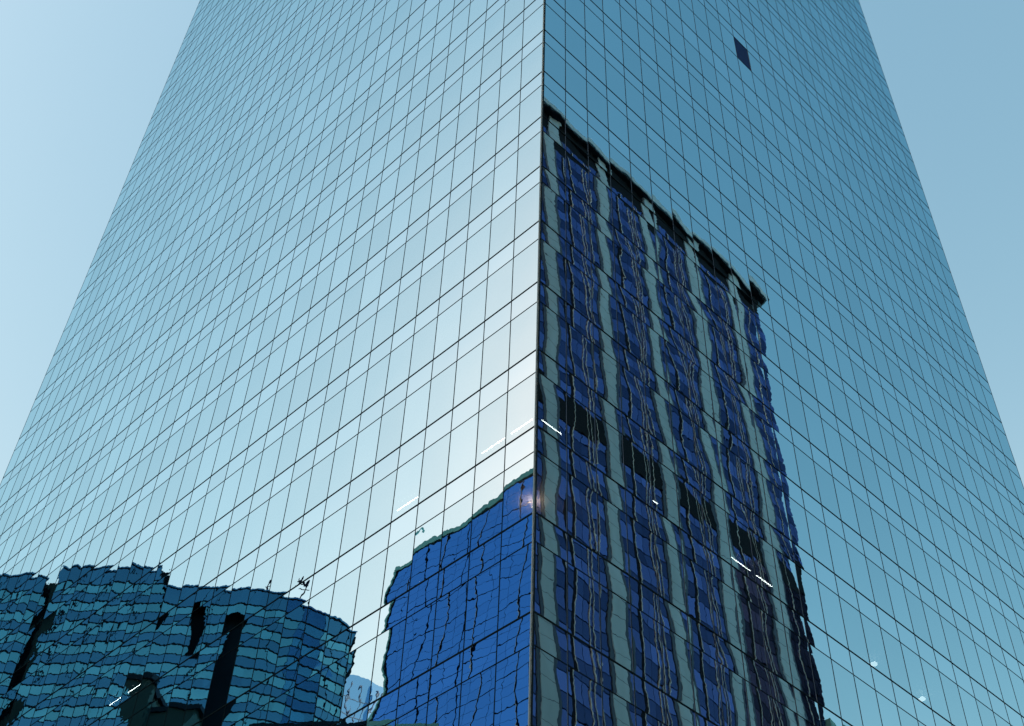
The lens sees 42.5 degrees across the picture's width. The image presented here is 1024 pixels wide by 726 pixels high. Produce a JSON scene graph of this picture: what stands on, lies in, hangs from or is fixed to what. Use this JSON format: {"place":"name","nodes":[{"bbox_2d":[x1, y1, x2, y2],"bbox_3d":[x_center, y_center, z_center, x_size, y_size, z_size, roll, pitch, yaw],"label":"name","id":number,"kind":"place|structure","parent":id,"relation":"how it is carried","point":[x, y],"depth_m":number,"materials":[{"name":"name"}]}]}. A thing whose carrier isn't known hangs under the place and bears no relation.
{"place":"outdoors","nodes":[
{"label":"outdoors","id":0,"kind":"place"},
{"bbox_2d":[0,0,1023,725],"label":"glass tower","id":1,"kind":"structure","parent":0,"point":[514,362],"depth_m":62.33,"materials":[{"name":"blue glass"}]},
{"bbox_2d":[164,677,192,725],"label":"window","id":2,"kind":"structure","parent":1,"relation":"in","point":[180,694],"depth_m":53.18,"materials":[{"name":"blue glass"}]},
{"bbox_2d":[182,662,214,725],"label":"window","id":3,"kind":"structure","parent":1,"relation":"in","point":[200,687],"depth_m":52.22,"materials":[{"name":"blue glass"}]},
{"bbox_2d":[203,647,237,717],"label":"window","id":4,"kind":"structure","parent":1,"relation":"in","point":[220,683],"depth_m":51.45,"materials":[{"name":"black glass"}]},
{"bbox_2d":[232,718,243,725],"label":"window","id":5,"kind":"structure","parent":1,"relation":"in","point":[239,723],"depth_m":48.56,"materials":[{"name":"blue glass"}]},
{"bbox_2d":[226,632,260,703],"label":"window","id":6,"kind":"structure","parent":1,"relation":"in","point":[247,651],"depth_m":50.70,"materials":[{"name":"blue glass"}]},
{"bbox_2d":[243,704,267,725],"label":"window","id":7,"kind":"structure","parent":1,"relation":"in","point":[257,718],"depth_m":47.82,"materials":[{"name":"blue glass"}]},
{"bbox_2d":[250,616,284,688],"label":"window","id":8,"kind":"structure","parent":1,"relation":"in","point":[267,653],"depth_m":49.94,"materials":[{"name":"blue glass"}]},
{"bbox_2d":[265,688,293,725],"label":"window","id":9,"kind":"structure","parent":1,"relation":"in","point":[278,713],"depth_m":46.90,"materials":[{"name":"blue glass"}]},
{"bbox_2d":[267,538,298,604],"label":"window","id":10,"kind":"structure","parent":1,"relation":"in","point":[285,559],"depth_m":52.74,"materials":[{"name":"blue glass"}]},
{"bbox_2d":[275,600,308,672],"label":"window","id":11,"kind":"structure","parent":1,"relation":"in","point":[294,622],"depth_m":49.19,"materials":[{"name":"blue glass"}]},
{"bbox_2d":[288,671,320,725],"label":"window","id":12,"kind":"structure","parent":1,"relation":"in","point":[305,693],"depth_m":45.93,"materials":[{"name":"blue glass"}]},
{"bbox_2d":[290,522,321,588],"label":"window","id":13,"kind":"structure","parent":1,"relation":"in","point":[304,567],"depth_m":51.98,"materials":[{"name":"blue glass"}]},
{"bbox_2d":[300,584,333,656],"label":"window","id":14,"kind":"structure","parent":1,"relation":"in","point":[316,626],"depth_m":48.44,"materials":[{"name":"blue glass"}]},
{"bbox_2d":[313,655,347,725],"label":"window","id":15,"kind":"structure","parent":1,"relation":"in","point":[330,692],"depth_m":44.95,"materials":[{"name":"blue glass"}]},
{"bbox_2d":[315,505,346,571],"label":"window","id":16,"kind":"structure","parent":1,"relation":"in","point":[332,528],"depth_m":51.24,"materials":[{"name":"blue glass"}]},
{"bbox_2d":[326,567,359,640],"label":"window","id":17,"kind":"structure","parent":1,"relation":"in","point":[345,589],"depth_m":47.69,"materials":[{"name":"blue glass"}]},
{"bbox_2d":[339,488,370,555],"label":"window","id":18,"kind":"structure","parent":1,"relation":"in","point":[354,529],"depth_m":50.48,"materials":[{"name":"blue glass"}]},
{"bbox_2d":[340,638,375,719],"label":"window","id":19,"kind":"structure","parent":1,"relation":"in","point":[356,693],"depth_m":44.15,"materials":[{"name":"blue glass"}]},
{"bbox_2d":[351,417,380,479],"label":"window","id":20,"kind":"structure","parent":1,"relation":"in","point":[367,441],"depth_m":53.27,"materials":[{"name":"blue glass"}]},
{"bbox_2d":[353,549,386,623],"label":"window","id":21,"kind":"structure","parent":1,"relation":"in","point":[370,586],"depth_m":46.94,"materials":[{"name":"blue glass"}]},
{"bbox_2d":[365,470,396,538],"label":"window","id":22,"kind":"structure","parent":1,"relation":"in","point":[382,494],"depth_m":49.73,"materials":[{"name":"blue glass"}]},
{"bbox_2d":[369,619,405,702],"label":"window","id":23,"kind":"structure","parent":1,"relation":"in","point":[389,645],"depth_m":43.40,"materials":[{"name":"blue glass"}]},
{"bbox_2d":[376,399,405,462],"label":"window","id":24,"kind":"structure","parent":1,"relation":"in","point":[392,421],"depth_m":52.52,"materials":[{"name":"blue glass"}]},
{"bbox_2d":[381,530,414,606],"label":"window","id":25,"kind":"structure","parent":1,"relation":"in","point":[399,555],"depth_m":46.19,"materials":[{"name":"blue glass"}]},
{"bbox_2d":[391,452,422,520],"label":"window","id":26,"kind":"structure","parent":1,"relation":"in","point":[406,495],"depth_m":48.98,"materials":[{"name":"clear glass"}]},
{"bbox_2d":[396,703,426,725],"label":"window","id":27,"kind":"structure","parent":1,"relation":"in","point":[417,717],"depth_m":40.54,"materials":[{"name":"blue glass"}]},
{"bbox_2d":[401,381,430,444],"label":"window","id":28,"kind":"structure","parent":1,"relation":"in","point":[416,407],"depth_m":51.77,"materials":[{"name":"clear glass"}]},
{"bbox_2d":[400,601,435,684],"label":"window","id":29,"kind":"structure","parent":1,"relation":"in","point":[417,650],"depth_m":42.64,"materials":[{"name":"blue glass"}]},
{"bbox_2d":[410,511,443,587],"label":"window","id":30,"kind":"structure","parent":1,"relation":"in","point":[427,544],"depth_m":45.44,"materials":[{"name":"blue glass"}]},
{"bbox_2d":[419,433,449,502],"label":"window","id":31,"kind":"structure","parent":1,"relation":"in","point":[435,458],"depth_m":48.23,"materials":[{"name":"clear glass"}]},
{"bbox_2d":[427,362,455,425],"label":"window","id":32,"kind":"structure","parent":1,"relation":"in","point":[442,386],"depth_m":51.01,"materials":[{"name":"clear glass"}]},
{"bbox_2d":[426,684,460,725],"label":"window","id":33,"kind":"structure","parent":1,"relation":"in","point":[443,710],"depth_m":39.65,"materials":[{"name":"blue glass"}]},
{"bbox_2d":[431,582,466,667],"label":"window","id":34,"kind":"structure","parent":1,"relation":"in","point":[448,641],"depth_m":41.89,"materials":[{"name":"blue glass"}]},
{"bbox_2d":[440,492,472,569],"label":"window","id":35,"kind":"structure","parent":1,"relation":"in","point":[457,518],"depth_m":44.69,"materials":[{"name":"blue glass"}]},
{"bbox_2d":[447,413,477,483],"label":"window","id":36,"kind":"structure","parent":1,"relation":"in","point":[462,453],"depth_m":47.47,"materials":[{"name":"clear glass"}]},
{"bbox_2d":[453,342,482,407],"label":"window","id":37,"kind":"structure","parent":1,"relation":"in","point":[468,371],"depth_m":50.26,"materials":[{"name":"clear glass"}]},
{"bbox_2d":[459,279,486,338],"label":"window","id":38,"kind":"structure","parent":1,"relation":"in","point":[473,303],"depth_m":53.05,"materials":[{"name":"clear glass"}]},
{"bbox_2d":[459,665,494,725],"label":"window","id":39,"kind":"structure","parent":1,"relation":"in","point":[477,693],"depth_m":38.68,"materials":[{"name":"blue glass"}]},
{"bbox_2d":[464,562,499,648],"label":"window","id":40,"kind":"structure","parent":1,"relation":"in","point":[483,589],"depth_m":41.14,"materials":[{"name":"blue glass"}]},
{"bbox_2d":[470,472,503,550],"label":"window","id":41,"kind":"structure","parent":1,"relation":"in","point":[488,499],"depth_m":43.93,"materials":[{"name":"blue glass"}]},
{"bbox_2d":[476,393,506,463],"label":"window","id":42,"kind":"structure","parent":1,"relation":"in","point":[492,419],"depth_m":46.72,"materials":[{"name":"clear glass"}]},
{"bbox_2d":[481,322,509,387],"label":"window","id":43,"kind":"structure","parent":1,"relation":"in","point":[495,360],"depth_m":49.52,"materials":[{"name":"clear glass"}]},
{"bbox_2d":[485,259,512,319],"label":"window","id":44,"kind":"structure","parent":1,"relation":"in","point":[499,285],"depth_m":52.30,"materials":[{"name":"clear glass"}]},
{"bbox_2d":[494,646,529,725],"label":"window","id":45,"kind":"structure","parent":1,"relation":"in","point":[512,673],"depth_m":37.72,"materials":[{"name":"blue glass"}]},
{"bbox_2d":[498,542,531,628],"bbox_3d":[0.106,6.836,40.427,0.985,2.662,1.051,2,-47,0],"label":"window","id":46,"kind":"structure","parent":1,"relation":"in","point":[515,571],"depth_m":40.41,"materials":[{"name":"blue glass"}]},
{"bbox_2d":[502,452,533,530],"bbox_3d":[0.211,4.210,43.214,0.985,2.662,1.051,2,-47,0],"label":"window","id":47,"kind":"structure","parent":1,"relation":"in","point":[518,479],"depth_m":43.20,"materials":[{"name":"blue glass"}]},
{"bbox_2d":[506,373,534,443],"bbox_3d":[0.317,1.584,46.000,0.985,2.662,1.051,2,-47,0],"label":"window","id":48,"kind":"structure","parent":1,"relation":"in","point":[521,399],"depth_m":45.99,"materials":[{"name":"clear glass"}]},
{"bbox_2d":[509,302,536,367],"bbox_3d":[0.422,-1.043,48.787,0.985,2.662,1.051,2,-47,0],"label":"window","id":49,"kind":"structure","parent":1,"relation":"in","point":[523,328],"depth_m":48.78,"materials":[{"name":"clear glass"}]},
{"bbox_2d":[512,240,537,299],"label":"window","id":50,"kind":"structure","parent":1,"relation":"in","point":[525,265],"depth_m":51.56,"materials":[{"name":"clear glass"}]},
{"bbox_2d":[533,646,566,725],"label":"window","id":51,"kind":"structure","parent":1,"relation":"in","point":[550,674],"depth_m":37.69,"materials":[{"name":"blue glass"}]},
{"bbox_2d":[535,542,566,629],"bbox_3d":[1.209,6.854,40.403,1.051,2.662,0.985,2,-47,0],"label":"window","id":52,"kind":"structure","parent":1,"relation":"in","point":[550,570],"depth_m":40.37,"materials":[{"name":"blue glass"}]},
{"bbox_2d":[536,452,566,531],"bbox_3d":[1.314,4.228,43.189,1.051,2.662,0.985,2,-47,0],"label":"window","id":53,"kind":"structure","parent":1,"relation":"in","point":[551,479],"depth_m":43.18,"materials":[{"name":"blue glass"}]},
{"bbox_2d":[538,373,565,444],"bbox_3d":[1.420,1.602,45.976,1.051,2.662,0.985,2,-47,0],"label":"window","id":54,"kind":"structure","parent":1,"relation":"in","point":[552,399],"depth_m":45.95,"materials":[{"name":"blue glass"}]},
{"bbox_2d":[539,302,565,367],"bbox_3d":[1.525,-1.024,48.762,1.051,2.662,0.985,2,-47,0],"label":"window","id":55,"kind":"structure","parent":1,"relation":"in","point":[552,327],"depth_m":48.75,"materials":[{"name":"blue glass"}]},
{"bbox_2d":[541,239,565,299],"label":"window","id":56,"kind":"structure","parent":1,"relation":"in","point":[553,265],"depth_m":51.54,"materials":[{"name":"blue glass"}]},
{"bbox_2d":[567,260,591,320],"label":"window","id":57,"kind":"structure","parent":1,"relation":"in","point":[579,295],"depth_m":52.22,"materials":[{"name":"blue glass"}]},
{"bbox_2d":[567,323,593,389],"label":"window","id":58,"kind":"structure","parent":1,"relation":"in","point":[579,349],"depth_m":49.43,"materials":[{"name":"blue glass"}]},
{"bbox_2d":[567,394,595,465],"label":"window","id":59,"kind":"structure","parent":1,"relation":"in","point":[580,420],"depth_m":46.64,"materials":[{"name":"blue glass"}]},
{"bbox_2d":[568,474,597,552],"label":"window","id":60,"kind":"structure","parent":1,"relation":"in","point":[582,501],"depth_m":43.86,"materials":[{"name":"blue glass"}]},
{"bbox_2d":[568,563,600,651],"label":"window","id":61,"kind":"structure","parent":1,"relation":"in","point":[583,592],"depth_m":41.07,"materials":[{"name":"blue glass"}]},
{"bbox_2d":[568,666,601,725],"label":"window","id":62,"kind":"structure","parent":1,"relation":"in","point":[585,695],"depth_m":38.64,"materials":[{"name":"blue glass"}]},
{"bbox_2d":[592,281,617,341],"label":"window","id":63,"kind":"structure","parent":1,"relation":"in","point":[604,305],"depth_m":52.93,"materials":[{"name":"blue glass"}]},
{"bbox_2d":[594,344,620,409],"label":"window","id":64,"kind":"structure","parent":1,"relation":"in","point":[606,370],"depth_m":50.14,"materials":[{"name":"blue glass"}]},
{"bbox_2d":[596,415,624,486],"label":"window","id":65,"kind":"structure","parent":1,"relation":"in","point":[609,444],"depth_m":47.35,"materials":[{"name":"blue glass"}]},
{"bbox_2d":[598,495,628,573],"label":"window","id":66,"kind":"structure","parent":1,"relation":"in","point":[611,520],"depth_m":44.56,"materials":[{"name":"blue glass"}]},
{"bbox_2d":[600,585,632,671],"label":"window","id":67,"kind":"structure","parent":1,"relation":"in","point":[616,639],"depth_m":41.78,"materials":[{"name":"blue glass"}]},
{"bbox_2d":[603,687,635,725],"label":"window","id":68,"kind":"structure","parent":1,"relation":"in","point":[617,711],"depth_m":39.57,"materials":[{"name":"blue glass"}]},
{"bbox_2d":[620,365,646,429],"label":"window","id":69,"kind":"structure","parent":1,"relation":"in","point":[632,388],"depth_m":50.85,"materials":[{"name":"blue glass"}]},
{"bbox_2d":[623,435,651,506],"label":"window","id":70,"kind":"structure","parent":1,"relation":"in","point":[636,461],"depth_m":48.06,"materials":[{"name":"blue glass"}]},
{"bbox_2d":[627,515,657,592],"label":"window","id":71,"kind":"structure","parent":1,"relation":"in","point":[641,542],"depth_m":45.26,"materials":[{"name":"blue glass"}]},
{"bbox_2d":[631,605,663,690],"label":"window","id":72,"kind":"structure","parent":1,"relation":"in","point":[647,649],"depth_m":42.48,"materials":[{"name":"blue glass"}]},
{"bbox_2d":[636,707,665,725],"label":"window","id":73,"kind":"structure","parent":1,"relation":"in","point":[642,719],"depth_m":40.38,"materials":[{"name":"blue glass"}]},
{"bbox_2d":[645,384,672,449],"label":"window","id":74,"kind":"structure","parent":1,"relation":"in","point":[658,411],"depth_m":51.55,"materials":[{"name":"blue glass"}]},
{"bbox_2d":[650,456,678,525],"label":"window","id":75,"kind":"structure","parent":1,"relation":"in","point":[664,493],"depth_m":48.76,"materials":[{"name":"blue glass"}]},
{"bbox_2d":[655,535,686,612],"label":"window","id":76,"kind":"structure","parent":1,"relation":"in","point":[669,560],"depth_m":45.97,"materials":[{"name":"blue glass"}]},
{"bbox_2d":[661,625,694,709],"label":"window","id":77,"kind":"structure","parent":1,"relation":"in","point":[676,651],"depth_m":43.19,"materials":[{"name":"blue glass"}]},
{"bbox_2d":[670,404,697,468],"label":"window","id":78,"kind":"structure","parent":1,"relation":"in","point":[682,426],"depth_m":52.26,"materials":[{"name":"blue glass"}]},
{"bbox_2d":[676,475,705,545],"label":"window","id":79,"kind":"structure","parent":1,"relation":"in","point":[689,499],"depth_m":49.47,"materials":[{"name":"blue glass"}]},
{"bbox_2d":[683,555,713,630],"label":"window","id":80,"kind":"structure","parent":1,"relation":"in","point":[698,597],"depth_m":46.68,"materials":[{"name":"blue glass"}]},
{"bbox_2d":[690,644,723,725],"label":"window","id":81,"kind":"structure","parent":1,"relation":"in","point":[708,704],"depth_m":43.89,"materials":[{"name":"blue glass"}]},
{"bbox_2d":[694,423,721,486],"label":"window","id":82,"kind":"structure","parent":1,"relation":"in","point":[706,445],"depth_m":52.96,"materials":[{"name":"blue glass"}]},
{"bbox_2d":[701,494,730,563],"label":"window","id":83,"kind":"structure","parent":1,"relation":"in","point":[715,526],"depth_m":50.17,"materials":[{"name":"blue glass"}]},
{"bbox_2d":[709,573,740,649],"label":"window","id":84,"kind":"structure","parent":1,"relation":"in","point":[723,597],"depth_m":47.39,"materials":[{"name":"blue glass"}]},
{"bbox_2d":[718,662,749,725],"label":"window","id":85,"kind":"structure","parent":1,"relation":"in","point":[733,689],"depth_m":44.77,"materials":[{"name":"blue glass"}]},
{"bbox_2d":[726,512,755,581],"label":"window","id":86,"kind":"structure","parent":1,"relation":"in","point":[739,537],"depth_m":50.88,"materials":[{"name":"blue glass"}]},
{"bbox_2d":[735,592,766,666],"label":"window","id":87,"kind":"structure","parent":1,"relation":"in","point":[751,634],"depth_m":48.09,"materials":[{"name":"blue glass"}]},
{"bbox_2d":[746,681,774,725],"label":"window","id":88,"kind":"structure","parent":1,"relation":"in","point":[760,703],"depth_m":45.72,"materials":[{"name":"blue glass"}]},
{"bbox_2d":[750,530,779,598],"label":"window","id":89,"kind":"structure","parent":1,"relation":"in","point":[763,557],"depth_m":51.58,"materials":[{"name":"blue glass"}]},
{"bbox_2d":[760,609,791,683],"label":"window","id":90,"kind":"structure","parent":1,"relation":"in","point":[774,633],"depth_m":48.78,"materials":[{"name":"blue glass"}]},
{"bbox_2d":[772,698,797,725],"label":"window","id":91,"kind":"structure","parent":1,"relation":"in","point":[784,716],"depth_m":46.63,"materials":[{"name":"blue glass"}]},
{"bbox_2d":[773,548,802,615],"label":"window","id":92,"kind":"structure","parent":1,"relation":"in","point":[785,568],"depth_m":52.29,"materials":[{"name":"blue glass"}]},
{"bbox_2d":[785,627,816,700],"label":"window","id":93,"kind":"structure","parent":1,"relation":"in","point":[800,663],"depth_m":49.50,"materials":[{"name":"blue glass"}]},
{"bbox_2d":[798,715,813,725],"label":"window","id":94,"kind":"structure","parent":1,"relation":"in","point":[802,722],"depth_m":47.38,"materials":[{"name":"blue glass"}]},
{"bbox_2d":[796,565,825,631],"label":"window","id":95,"kind":"structure","parent":1,"relation":"in","point":[809,591],"depth_m":52.99,"materials":[{"name":"blue glass"}]},
{"bbox_2d":[808,643,840,716],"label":"window","id":96,"kind":"structure","parent":1,"relation":"in","point":[826,692],"depth_m":50.20,"materials":[{"name":"blue glass"}]},
{"bbox_2d":[832,660,862,725],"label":"window","id":97,"kind":"structure","parent":1,"relation":"in","point":[845,684],"depth_m":50.93,"materials":[{"name":"blue glass"}]},
{"bbox_2d":[854,676,881,725],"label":"window","id":98,"kind":"structure","parent":1,"relation":"in","point":[869,708],"depth_m":51.85,"materials":[{"name":"blue glass"}]},
{"bbox_2d":[876,691,900,725],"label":"window","id":99,"kind":"structure","parent":1,"relation":"in","point":[888,710],"depth_m":52.80,"materials":[{"name":"blue glass"}]},
{"bbox_2d":[897,706,917,725],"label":"window","id":100,"kind":"structure","parent":1,"relation":"in","point":[906,719],"depth_m":53.68,"materials":[{"name":"blue glass"}]},
{"bbox_2d":[0,0,1023,486],"label":"sky","id":101,"kind":"structure","parent":0,"point":[82,82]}
]}

